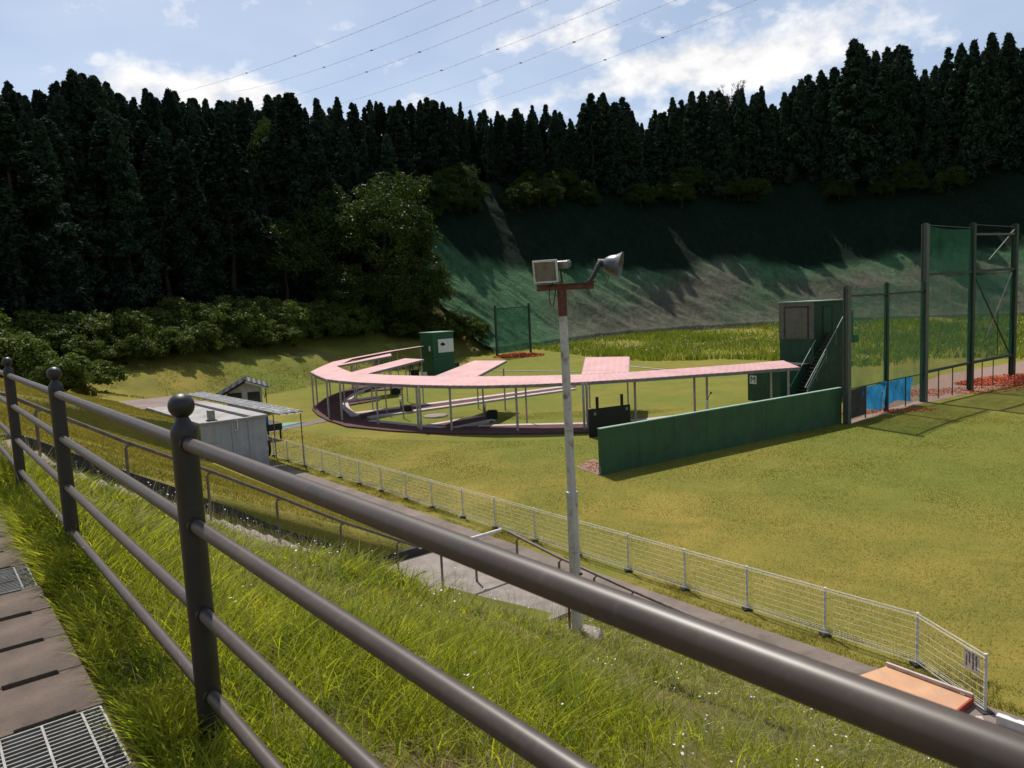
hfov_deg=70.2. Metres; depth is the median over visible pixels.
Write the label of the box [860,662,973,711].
ramp board
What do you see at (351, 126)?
conifer
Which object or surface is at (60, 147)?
conifer
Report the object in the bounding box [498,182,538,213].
understorey tree
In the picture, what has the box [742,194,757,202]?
understorey tree
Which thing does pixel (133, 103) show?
conifer
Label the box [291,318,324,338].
vine shrub
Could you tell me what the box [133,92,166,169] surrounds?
conifer
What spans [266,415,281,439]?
chair
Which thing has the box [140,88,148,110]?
conifer
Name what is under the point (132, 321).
vine shrub
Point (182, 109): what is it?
conifer
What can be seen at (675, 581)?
verge grass
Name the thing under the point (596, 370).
shooting stand
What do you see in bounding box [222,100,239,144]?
conifer
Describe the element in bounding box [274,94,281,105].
conifer
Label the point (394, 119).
conifer
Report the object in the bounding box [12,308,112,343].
vine shrub
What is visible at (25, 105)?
conifer
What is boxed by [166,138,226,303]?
conifer
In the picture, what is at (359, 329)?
vine shrub
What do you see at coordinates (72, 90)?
conifer
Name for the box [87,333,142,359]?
vine shrub
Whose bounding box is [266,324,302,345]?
vine shrub
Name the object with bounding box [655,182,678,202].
understorey tree
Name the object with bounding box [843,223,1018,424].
net fence
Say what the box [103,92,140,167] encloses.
conifer
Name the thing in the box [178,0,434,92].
power cable
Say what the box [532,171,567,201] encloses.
understorey tree
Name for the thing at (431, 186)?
understorey tree
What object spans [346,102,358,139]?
conifer
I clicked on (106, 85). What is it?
conifer
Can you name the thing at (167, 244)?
conifer
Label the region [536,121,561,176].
conifer
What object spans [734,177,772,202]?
understorey tree
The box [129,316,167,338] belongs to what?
vine shrub
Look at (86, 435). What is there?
mown grass
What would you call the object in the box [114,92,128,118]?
conifer
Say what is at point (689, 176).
understorey tree
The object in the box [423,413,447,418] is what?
marker slab
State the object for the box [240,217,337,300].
broadleaf tree
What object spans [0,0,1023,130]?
sky
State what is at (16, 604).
drain cover
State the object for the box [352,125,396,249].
conifer
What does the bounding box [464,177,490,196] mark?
understorey tree
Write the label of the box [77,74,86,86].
conifer
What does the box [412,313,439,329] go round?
vine shrub
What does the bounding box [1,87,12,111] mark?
conifer
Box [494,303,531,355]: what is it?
net frame
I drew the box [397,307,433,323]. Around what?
vine shrub
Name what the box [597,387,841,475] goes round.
green wall
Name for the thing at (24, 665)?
drain cover
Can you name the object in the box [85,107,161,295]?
conifer
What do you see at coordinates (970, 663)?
notice sign
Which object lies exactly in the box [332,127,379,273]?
conifer
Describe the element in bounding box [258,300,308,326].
vine shrub
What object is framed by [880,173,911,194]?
understorey tree
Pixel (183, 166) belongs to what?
conifer
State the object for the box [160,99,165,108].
conifer
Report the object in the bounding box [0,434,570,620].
path
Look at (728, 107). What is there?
bare topped tree
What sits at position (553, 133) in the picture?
conifer
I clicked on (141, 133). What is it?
conifer
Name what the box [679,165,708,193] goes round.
understorey tree
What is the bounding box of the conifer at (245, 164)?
[228,145,279,290]
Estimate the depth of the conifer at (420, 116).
122.15 m
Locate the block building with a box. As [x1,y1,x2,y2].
[119,396,270,464]
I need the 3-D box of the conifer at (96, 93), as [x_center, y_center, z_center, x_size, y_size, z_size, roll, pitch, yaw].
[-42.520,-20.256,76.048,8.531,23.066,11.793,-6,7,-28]
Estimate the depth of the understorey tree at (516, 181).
129.69 m
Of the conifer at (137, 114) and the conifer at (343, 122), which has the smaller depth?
the conifer at (137, 114)
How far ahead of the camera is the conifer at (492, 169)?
130.59 m
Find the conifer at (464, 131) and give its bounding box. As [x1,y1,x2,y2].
[456,101,471,169]
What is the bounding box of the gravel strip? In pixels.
[851,361,1023,422]
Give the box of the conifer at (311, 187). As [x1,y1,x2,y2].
[294,165,363,290]
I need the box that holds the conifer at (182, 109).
[180,104,185,119]
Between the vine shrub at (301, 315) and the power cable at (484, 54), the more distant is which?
the power cable at (484, 54)
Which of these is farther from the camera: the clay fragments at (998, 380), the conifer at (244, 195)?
the conifer at (244, 195)
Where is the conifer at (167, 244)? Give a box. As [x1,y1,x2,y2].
[151,133,184,300]
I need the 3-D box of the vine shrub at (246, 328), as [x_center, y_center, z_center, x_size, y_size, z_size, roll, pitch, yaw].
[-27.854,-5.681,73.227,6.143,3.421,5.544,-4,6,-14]
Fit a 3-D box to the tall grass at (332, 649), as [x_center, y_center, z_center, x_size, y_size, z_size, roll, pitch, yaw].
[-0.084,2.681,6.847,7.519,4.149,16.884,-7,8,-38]
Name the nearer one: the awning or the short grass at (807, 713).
the short grass at (807, 713)
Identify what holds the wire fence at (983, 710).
on the walkway at (830, 658)
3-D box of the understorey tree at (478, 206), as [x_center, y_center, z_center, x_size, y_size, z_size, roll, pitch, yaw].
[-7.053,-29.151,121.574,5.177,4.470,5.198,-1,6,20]
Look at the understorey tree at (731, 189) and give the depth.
138.81 m
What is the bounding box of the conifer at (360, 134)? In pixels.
[355,119,377,183]
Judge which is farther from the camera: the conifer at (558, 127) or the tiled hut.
the conifer at (558, 127)
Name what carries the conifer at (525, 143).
on the ground at (674, 397)
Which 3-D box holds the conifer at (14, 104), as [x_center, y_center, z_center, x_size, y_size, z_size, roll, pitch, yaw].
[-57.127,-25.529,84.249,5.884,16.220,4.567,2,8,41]
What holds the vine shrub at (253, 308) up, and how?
on the ground at (674, 397)
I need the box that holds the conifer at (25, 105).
[19,95,35,124]
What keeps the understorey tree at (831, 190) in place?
on the ground at (674, 397)
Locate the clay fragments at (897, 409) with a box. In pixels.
[842,408,936,414]
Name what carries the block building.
on the ground at (674, 397)
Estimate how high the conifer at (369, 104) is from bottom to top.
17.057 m
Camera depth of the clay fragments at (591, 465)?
29.58 m
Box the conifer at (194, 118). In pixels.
[186,102,202,158]
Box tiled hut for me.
[217,375,268,412]
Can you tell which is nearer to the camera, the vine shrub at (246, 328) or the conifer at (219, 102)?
the vine shrub at (246, 328)
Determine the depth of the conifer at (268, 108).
114.83 m
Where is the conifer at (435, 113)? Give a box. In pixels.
[413,99,459,183]
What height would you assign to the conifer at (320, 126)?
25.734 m
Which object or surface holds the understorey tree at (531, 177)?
on the ground at (674, 397)
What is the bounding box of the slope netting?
[381,159,1023,352]
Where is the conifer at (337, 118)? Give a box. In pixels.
[332,96,348,151]
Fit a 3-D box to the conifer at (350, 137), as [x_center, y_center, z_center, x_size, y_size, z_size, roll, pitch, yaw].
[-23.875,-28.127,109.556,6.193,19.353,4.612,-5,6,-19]
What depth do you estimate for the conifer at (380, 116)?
122.88 m
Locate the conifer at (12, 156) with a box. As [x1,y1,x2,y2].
[0,101,86,320]
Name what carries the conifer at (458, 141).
on the ground at (674, 397)
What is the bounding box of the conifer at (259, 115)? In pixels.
[250,110,266,142]
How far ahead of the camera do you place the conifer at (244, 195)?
92.57 m
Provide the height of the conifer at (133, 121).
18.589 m
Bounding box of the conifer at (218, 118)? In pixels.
[214,112,237,199]
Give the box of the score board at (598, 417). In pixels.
[588,394,630,437]
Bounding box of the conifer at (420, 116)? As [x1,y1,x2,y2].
[408,102,437,177]
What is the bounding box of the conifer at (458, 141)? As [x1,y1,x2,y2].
[452,117,465,163]
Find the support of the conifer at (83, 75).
on the ground at (674, 397)
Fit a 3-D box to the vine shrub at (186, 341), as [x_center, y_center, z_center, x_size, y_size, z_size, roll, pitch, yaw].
[-30.506,-3.989,64.946,5.175,2.946,5.424,-4,6,-8]
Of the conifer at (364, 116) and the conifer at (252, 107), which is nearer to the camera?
the conifer at (252, 107)
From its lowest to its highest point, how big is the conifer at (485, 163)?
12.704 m
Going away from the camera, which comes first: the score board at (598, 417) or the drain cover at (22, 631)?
the drain cover at (22, 631)
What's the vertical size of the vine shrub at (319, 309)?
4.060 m
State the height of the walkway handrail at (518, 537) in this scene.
1.470 m
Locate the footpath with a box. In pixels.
[269,418,326,432]
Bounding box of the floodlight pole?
[532,252,623,640]
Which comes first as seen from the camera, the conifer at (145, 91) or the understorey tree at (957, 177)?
the conifer at (145, 91)
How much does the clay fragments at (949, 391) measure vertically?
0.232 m
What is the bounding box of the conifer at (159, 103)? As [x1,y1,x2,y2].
[155,96,163,122]
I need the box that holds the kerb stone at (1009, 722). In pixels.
[996,713,1023,733]
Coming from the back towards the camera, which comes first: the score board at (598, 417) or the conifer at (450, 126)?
the conifer at (450, 126)
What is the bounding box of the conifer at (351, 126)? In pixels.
[347,114,356,145]
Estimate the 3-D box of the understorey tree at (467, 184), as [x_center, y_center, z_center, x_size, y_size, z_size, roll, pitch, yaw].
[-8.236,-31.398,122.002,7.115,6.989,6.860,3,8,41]
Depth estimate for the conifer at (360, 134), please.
117.00 m
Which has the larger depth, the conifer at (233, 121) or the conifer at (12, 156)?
the conifer at (233, 121)
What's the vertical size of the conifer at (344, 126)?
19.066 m
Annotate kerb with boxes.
[342,386,664,427]
[493,370,575,371]
[630,366,665,369]
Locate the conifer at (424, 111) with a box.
[409,108,441,169]
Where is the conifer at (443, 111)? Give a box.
[433,101,454,170]
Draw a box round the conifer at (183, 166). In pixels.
[157,141,231,305]
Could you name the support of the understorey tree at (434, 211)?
on the ground at (674, 397)
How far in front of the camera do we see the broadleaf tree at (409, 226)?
94.62 m
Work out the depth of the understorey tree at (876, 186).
134.20 m
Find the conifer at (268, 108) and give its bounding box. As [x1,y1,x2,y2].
[261,94,276,124]
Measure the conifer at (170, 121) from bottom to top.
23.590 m
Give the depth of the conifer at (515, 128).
133.89 m
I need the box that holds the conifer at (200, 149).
[191,134,246,282]
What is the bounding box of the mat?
[282,422,302,426]
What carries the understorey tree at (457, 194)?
on the ground at (674, 397)
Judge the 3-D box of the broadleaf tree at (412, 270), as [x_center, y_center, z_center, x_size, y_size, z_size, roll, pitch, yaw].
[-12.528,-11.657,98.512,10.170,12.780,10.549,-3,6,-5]
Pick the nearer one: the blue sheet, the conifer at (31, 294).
the blue sheet
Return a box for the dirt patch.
[577,459,602,475]
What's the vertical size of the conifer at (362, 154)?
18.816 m
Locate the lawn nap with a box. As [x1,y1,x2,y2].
[269,408,1023,691]
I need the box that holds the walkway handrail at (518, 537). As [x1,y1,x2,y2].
[507,531,711,622]
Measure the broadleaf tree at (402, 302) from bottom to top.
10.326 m
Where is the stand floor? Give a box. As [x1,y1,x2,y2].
[312,385,641,434]
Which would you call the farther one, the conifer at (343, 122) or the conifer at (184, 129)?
the conifer at (343, 122)
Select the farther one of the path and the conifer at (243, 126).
the conifer at (243, 126)
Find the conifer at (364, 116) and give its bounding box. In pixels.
[359,107,368,129]
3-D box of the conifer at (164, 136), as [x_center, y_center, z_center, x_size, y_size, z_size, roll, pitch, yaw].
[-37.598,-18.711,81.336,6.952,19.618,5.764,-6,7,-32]
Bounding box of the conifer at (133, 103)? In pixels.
[130,96,137,108]
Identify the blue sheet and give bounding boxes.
[851,377,912,418]
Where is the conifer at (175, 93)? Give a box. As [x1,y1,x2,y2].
[172,90,180,108]
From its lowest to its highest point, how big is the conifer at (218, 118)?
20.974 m
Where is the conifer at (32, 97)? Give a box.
[30,89,36,109]
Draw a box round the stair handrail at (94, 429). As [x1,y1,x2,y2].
[0,392,421,571]
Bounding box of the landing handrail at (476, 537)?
[440,528,501,581]
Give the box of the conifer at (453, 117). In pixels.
[451,111,459,137]
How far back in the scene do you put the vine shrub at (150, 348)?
60.74 m
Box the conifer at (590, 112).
[571,93,619,193]
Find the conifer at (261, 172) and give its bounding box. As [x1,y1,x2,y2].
[243,142,289,278]
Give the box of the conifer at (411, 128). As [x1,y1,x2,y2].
[407,113,421,176]
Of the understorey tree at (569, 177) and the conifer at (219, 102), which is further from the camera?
the understorey tree at (569, 177)
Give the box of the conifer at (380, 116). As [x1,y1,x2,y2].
[373,105,402,166]
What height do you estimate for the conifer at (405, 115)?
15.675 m
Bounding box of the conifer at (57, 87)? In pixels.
[53,80,60,98]
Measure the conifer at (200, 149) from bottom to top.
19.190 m
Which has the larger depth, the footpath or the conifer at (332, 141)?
the conifer at (332, 141)
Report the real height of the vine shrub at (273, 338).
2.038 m
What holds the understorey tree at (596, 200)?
on the ground at (674, 397)
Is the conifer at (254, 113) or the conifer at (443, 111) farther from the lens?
the conifer at (443, 111)
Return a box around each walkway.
[269,460,288,468]
[281,467,1023,732]
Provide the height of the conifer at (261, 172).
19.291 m
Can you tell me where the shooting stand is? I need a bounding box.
[310,346,800,430]
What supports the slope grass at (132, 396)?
on the ground at (674, 397)
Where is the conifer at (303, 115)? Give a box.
[300,112,307,125]
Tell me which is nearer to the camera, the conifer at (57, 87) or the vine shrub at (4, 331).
the vine shrub at (4, 331)
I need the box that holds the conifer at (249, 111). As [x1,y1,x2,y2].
[245,97,252,121]
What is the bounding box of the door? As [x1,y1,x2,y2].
[789,370,797,394]
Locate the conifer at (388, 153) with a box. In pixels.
[376,134,402,257]
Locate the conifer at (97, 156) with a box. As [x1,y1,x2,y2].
[76,118,163,311]
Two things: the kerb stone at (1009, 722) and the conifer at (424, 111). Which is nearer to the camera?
the kerb stone at (1009, 722)
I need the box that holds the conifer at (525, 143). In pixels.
[516,119,547,189]
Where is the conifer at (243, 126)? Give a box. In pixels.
[233,97,253,159]
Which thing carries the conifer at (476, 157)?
on the ground at (674, 397)
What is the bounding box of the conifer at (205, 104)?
[200,98,208,118]
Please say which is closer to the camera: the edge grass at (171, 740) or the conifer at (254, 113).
the edge grass at (171, 740)
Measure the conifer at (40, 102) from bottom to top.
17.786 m
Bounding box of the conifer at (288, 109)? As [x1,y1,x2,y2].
[259,92,353,292]
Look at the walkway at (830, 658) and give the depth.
15.79 m
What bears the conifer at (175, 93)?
on the ground at (674, 397)
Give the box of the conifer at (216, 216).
[198,144,247,289]
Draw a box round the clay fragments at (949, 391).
[882,386,1023,396]
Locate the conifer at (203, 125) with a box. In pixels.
[192,97,211,141]
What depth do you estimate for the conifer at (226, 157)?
82.55 m
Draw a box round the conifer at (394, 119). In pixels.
[380,106,416,176]
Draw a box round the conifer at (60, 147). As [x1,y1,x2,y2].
[20,116,112,308]
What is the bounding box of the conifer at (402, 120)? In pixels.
[400,116,408,170]
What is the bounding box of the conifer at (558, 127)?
[545,109,567,182]
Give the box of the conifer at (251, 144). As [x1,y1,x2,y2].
[246,142,264,239]
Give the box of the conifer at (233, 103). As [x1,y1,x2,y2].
[229,100,246,158]
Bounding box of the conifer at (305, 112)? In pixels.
[303,107,309,125]
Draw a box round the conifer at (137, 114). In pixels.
[128,107,142,147]
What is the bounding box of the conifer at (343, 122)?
[335,120,357,175]
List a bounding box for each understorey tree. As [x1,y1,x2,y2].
[398,182,432,198]
[413,174,447,194]
[419,204,442,216]
[422,197,440,207]
[427,167,461,187]
[430,193,462,215]
[433,181,474,212]
[446,161,480,182]
[448,174,486,197]
[460,196,483,217]
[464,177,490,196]
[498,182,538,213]
[510,173,536,190]
[515,171,544,188]
[519,180,563,212]
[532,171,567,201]
[553,167,580,190]
[565,180,600,204]
[581,194,602,204]
[622,182,656,207]
[650,185,660,193]
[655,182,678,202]
[664,166,699,187]
[665,181,696,207]
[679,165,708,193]
[712,181,738,199]
[723,176,754,201]
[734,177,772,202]
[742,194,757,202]
[822,178,856,200]
[864,177,896,198]
[878,159,923,179]
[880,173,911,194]
[902,173,932,191]
[928,165,973,194]
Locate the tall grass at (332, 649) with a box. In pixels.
[0,437,912,767]
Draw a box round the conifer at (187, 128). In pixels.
[182,114,197,149]
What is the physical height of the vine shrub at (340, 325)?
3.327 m
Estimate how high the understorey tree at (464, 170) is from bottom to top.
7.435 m
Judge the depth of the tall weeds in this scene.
91.88 m
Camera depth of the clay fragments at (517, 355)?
90.95 m
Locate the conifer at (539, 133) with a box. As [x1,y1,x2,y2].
[532,120,547,177]
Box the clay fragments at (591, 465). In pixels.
[580,460,598,472]
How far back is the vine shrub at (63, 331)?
54.37 m
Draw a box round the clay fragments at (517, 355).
[493,352,544,357]
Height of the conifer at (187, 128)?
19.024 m
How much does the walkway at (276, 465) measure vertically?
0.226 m
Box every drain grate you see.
[0,564,37,595]
[0,706,131,767]
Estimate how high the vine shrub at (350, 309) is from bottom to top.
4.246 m
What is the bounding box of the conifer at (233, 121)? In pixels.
[230,108,242,147]
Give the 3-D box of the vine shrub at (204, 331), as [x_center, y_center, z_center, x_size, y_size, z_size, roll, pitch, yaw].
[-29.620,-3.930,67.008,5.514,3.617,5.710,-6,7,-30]
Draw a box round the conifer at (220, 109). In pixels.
[216,106,229,131]
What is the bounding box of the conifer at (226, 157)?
[186,121,286,307]
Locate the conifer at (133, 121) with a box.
[128,115,137,171]
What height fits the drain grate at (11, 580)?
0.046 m
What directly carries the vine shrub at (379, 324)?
on the ground at (674, 397)
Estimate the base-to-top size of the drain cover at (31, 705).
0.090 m
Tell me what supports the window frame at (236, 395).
in the tiled hut
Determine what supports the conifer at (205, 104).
on the ground at (674, 397)
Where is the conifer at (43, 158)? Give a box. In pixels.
[24,120,96,312]
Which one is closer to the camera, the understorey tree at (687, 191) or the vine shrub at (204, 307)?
the vine shrub at (204, 307)
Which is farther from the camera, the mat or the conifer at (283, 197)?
the conifer at (283, 197)
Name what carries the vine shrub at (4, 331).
on the ground at (674, 397)
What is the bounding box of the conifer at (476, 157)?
[463,121,483,180]
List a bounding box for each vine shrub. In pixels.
[0,308,34,339]
[0,333,59,369]
[1,317,23,334]
[9,317,79,351]
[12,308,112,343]
[13,352,95,386]
[31,332,103,357]
[41,358,128,392]
[54,339,116,360]
[66,316,129,341]
[69,307,151,340]
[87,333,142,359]
[114,339,166,364]
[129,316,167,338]
[138,324,200,356]
[139,306,182,338]
[147,296,216,328]
[163,301,227,331]
[163,321,223,351]
[192,324,221,345]
[194,300,252,333]
[203,331,241,350]
[213,295,272,331]
[220,312,267,339]
[240,329,278,348]
[246,296,281,321]
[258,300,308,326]
[266,318,277,326]
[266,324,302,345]
[269,298,320,323]
[276,320,308,346]
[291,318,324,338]
[307,301,343,323]
[310,299,364,320]
[316,313,357,337]
[325,319,361,336]
[341,318,375,334]
[349,300,385,320]
[359,314,384,332]
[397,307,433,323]
[401,325,428,337]
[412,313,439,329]
[424,310,470,334]
[438,313,490,338]
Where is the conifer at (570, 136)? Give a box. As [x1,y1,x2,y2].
[560,120,584,184]
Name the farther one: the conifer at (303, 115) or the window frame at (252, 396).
the conifer at (303, 115)
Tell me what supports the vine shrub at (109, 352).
on the ground at (674, 397)
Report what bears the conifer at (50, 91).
on the ground at (674, 397)
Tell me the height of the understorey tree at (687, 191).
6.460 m
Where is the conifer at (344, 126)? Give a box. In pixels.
[338,125,352,199]
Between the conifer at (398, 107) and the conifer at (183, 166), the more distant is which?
the conifer at (398, 107)
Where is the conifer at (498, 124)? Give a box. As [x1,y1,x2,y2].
[480,114,520,185]
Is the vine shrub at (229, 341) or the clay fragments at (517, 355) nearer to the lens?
the vine shrub at (229, 341)
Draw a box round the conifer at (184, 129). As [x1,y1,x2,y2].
[174,107,194,166]
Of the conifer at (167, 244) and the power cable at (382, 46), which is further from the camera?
the power cable at (382, 46)
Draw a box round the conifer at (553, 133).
[545,119,565,185]
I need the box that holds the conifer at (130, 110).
[127,104,133,125]
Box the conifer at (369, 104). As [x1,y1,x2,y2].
[365,100,372,123]
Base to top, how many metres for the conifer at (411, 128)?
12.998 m
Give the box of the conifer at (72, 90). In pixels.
[52,68,122,295]
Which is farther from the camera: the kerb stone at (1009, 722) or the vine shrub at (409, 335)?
the vine shrub at (409, 335)
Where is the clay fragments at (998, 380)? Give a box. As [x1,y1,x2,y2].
[954,373,1023,385]
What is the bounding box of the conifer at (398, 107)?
[395,100,405,125]
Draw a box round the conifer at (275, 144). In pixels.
[262,125,315,289]
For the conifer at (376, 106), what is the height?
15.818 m
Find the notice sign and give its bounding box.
[964,647,979,674]
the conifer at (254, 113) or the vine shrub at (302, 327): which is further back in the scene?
the conifer at (254, 113)
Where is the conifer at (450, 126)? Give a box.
[442,112,462,186]
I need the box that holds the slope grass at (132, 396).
[0,335,464,403]
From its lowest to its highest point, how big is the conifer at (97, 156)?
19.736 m
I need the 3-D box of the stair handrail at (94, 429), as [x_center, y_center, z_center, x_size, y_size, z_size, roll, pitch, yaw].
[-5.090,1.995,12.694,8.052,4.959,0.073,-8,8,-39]
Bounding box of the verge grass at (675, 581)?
[269,455,1023,717]
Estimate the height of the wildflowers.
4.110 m
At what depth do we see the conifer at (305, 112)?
124.20 m
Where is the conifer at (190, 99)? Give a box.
[184,97,201,130]
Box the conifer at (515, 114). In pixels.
[503,108,529,178]
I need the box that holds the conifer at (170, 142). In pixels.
[167,128,190,207]
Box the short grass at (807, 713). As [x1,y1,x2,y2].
[269,556,954,767]
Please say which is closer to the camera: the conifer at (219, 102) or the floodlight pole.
the floodlight pole
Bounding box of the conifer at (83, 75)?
[77,73,86,83]
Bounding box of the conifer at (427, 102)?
[409,97,446,174]
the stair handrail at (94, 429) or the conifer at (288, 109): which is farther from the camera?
the conifer at (288, 109)
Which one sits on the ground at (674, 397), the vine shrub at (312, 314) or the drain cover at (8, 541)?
the vine shrub at (312, 314)
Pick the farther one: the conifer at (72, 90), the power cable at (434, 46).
the power cable at (434, 46)
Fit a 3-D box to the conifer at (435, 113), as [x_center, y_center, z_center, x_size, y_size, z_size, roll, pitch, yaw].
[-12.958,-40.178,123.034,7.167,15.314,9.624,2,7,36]
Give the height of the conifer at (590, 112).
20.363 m
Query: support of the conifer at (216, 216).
on the ground at (674, 397)
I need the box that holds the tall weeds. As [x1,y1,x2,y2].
[471,313,1023,366]
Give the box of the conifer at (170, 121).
[160,87,185,145]
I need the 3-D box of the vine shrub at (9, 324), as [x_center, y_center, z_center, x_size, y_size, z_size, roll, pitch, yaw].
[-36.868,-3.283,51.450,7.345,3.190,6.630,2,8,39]
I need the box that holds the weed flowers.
[472,316,1023,357]
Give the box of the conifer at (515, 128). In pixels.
[507,119,526,182]
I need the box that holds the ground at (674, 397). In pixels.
[0,249,1023,767]
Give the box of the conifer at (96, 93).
[65,77,140,282]
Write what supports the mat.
on the ground at (674, 397)
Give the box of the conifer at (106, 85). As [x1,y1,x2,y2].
[102,81,114,93]
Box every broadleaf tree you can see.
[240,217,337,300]
[245,116,288,216]
[287,184,377,303]
[307,262,391,304]
[316,171,443,304]
[358,268,442,338]
[385,251,455,316]
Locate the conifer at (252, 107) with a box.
[250,100,254,113]
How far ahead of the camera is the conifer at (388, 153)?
109.59 m
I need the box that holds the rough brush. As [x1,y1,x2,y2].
[194,353,478,403]
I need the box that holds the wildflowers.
[24,436,947,767]
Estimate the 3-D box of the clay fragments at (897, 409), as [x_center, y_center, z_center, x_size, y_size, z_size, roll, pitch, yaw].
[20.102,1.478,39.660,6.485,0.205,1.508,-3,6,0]
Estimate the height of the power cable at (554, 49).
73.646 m
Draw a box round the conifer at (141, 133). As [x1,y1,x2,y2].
[128,120,183,283]
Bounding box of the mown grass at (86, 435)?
[0,379,398,538]
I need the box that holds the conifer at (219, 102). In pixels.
[213,99,223,114]
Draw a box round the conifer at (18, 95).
[15,92,21,99]
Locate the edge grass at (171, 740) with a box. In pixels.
[0,445,431,767]
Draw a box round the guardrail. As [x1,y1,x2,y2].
[0,357,1023,767]
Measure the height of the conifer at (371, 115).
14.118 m
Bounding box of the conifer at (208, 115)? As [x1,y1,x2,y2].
[203,108,213,136]
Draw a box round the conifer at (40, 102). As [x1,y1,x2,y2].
[30,89,49,119]
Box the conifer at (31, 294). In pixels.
[0,151,53,312]
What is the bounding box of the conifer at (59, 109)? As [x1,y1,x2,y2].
[46,94,111,289]
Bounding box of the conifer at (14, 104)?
[7,92,20,130]
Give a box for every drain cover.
[0,522,11,536]
[0,535,18,552]
[0,549,28,569]
[0,585,51,621]
[0,608,63,652]
[0,633,81,690]
[0,665,103,738]
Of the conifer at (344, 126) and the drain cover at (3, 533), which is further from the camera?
the conifer at (344, 126)
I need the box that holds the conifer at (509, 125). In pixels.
[501,119,526,184]
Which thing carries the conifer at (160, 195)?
on the ground at (674, 397)
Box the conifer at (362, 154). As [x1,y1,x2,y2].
[352,139,387,249]
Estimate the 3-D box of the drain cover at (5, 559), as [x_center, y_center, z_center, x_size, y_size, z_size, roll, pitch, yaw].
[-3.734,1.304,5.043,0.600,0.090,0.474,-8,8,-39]
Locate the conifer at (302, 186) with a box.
[281,134,325,300]
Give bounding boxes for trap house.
[419,331,458,374]
[748,362,812,400]
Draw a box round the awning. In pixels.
[187,391,304,464]
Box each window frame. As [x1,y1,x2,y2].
[228,393,241,400]
[248,391,259,402]
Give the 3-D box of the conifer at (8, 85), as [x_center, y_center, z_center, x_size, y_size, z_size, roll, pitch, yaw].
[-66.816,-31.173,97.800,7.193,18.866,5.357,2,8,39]
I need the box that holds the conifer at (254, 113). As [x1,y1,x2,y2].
[250,109,259,137]
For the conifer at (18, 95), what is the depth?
102.63 m
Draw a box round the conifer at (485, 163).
[481,126,502,181]
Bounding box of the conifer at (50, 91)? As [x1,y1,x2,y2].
[47,83,53,105]
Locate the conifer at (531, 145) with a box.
[526,118,547,194]
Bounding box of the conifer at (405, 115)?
[401,106,413,157]
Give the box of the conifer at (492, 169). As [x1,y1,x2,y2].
[485,118,503,184]
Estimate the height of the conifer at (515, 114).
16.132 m
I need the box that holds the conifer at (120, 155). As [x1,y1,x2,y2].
[96,114,163,312]
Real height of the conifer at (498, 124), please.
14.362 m
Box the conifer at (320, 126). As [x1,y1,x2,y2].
[309,98,344,194]
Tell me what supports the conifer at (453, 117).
on the ground at (674, 397)
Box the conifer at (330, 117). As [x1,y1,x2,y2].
[326,105,333,131]
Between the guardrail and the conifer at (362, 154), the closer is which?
the guardrail
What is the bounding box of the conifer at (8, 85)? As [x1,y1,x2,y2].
[3,80,15,92]
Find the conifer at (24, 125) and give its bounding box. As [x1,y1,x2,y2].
[17,110,70,300]
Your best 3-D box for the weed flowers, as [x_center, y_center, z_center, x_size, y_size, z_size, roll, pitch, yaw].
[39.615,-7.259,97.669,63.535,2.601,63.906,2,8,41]
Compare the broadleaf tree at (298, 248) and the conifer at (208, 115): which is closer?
the broadleaf tree at (298, 248)
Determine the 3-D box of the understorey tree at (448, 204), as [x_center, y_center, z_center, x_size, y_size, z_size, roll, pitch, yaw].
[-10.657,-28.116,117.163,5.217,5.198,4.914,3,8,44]
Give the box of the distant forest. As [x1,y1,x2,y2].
[389,31,1023,194]
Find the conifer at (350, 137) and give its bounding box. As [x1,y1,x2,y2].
[339,132,371,226]
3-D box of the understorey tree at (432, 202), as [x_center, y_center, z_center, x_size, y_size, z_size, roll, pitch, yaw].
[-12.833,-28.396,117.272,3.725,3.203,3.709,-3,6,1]
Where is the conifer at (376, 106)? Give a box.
[372,101,381,136]
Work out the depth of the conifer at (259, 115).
99.79 m
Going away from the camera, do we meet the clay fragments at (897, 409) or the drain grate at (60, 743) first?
the drain grate at (60, 743)
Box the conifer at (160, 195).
[132,135,208,309]
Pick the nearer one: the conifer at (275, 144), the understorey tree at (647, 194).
the conifer at (275, 144)
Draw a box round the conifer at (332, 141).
[325,118,336,166]
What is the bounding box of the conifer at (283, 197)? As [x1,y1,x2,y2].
[268,146,306,273]
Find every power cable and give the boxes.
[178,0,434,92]
[236,0,497,91]
[260,0,547,104]
[309,1,616,111]
[388,0,675,106]
[455,0,755,110]
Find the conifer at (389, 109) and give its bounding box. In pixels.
[381,107,403,175]
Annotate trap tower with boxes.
[777,299,858,395]
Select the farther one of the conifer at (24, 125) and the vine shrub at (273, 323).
the vine shrub at (273, 323)
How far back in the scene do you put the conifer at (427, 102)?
125.36 m
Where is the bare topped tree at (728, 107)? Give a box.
[685,79,754,147]
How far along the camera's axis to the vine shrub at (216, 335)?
68.40 m
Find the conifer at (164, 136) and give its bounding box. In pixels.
[158,127,200,265]
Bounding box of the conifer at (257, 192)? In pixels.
[242,159,284,294]
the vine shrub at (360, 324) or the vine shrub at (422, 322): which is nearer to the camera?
the vine shrub at (360, 324)
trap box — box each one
[390,387,400,394]
[399,398,412,411]
[483,403,497,418]
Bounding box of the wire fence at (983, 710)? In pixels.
[267,436,994,714]
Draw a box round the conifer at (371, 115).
[368,106,380,155]
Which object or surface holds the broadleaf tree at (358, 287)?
on the ground at (674, 397)

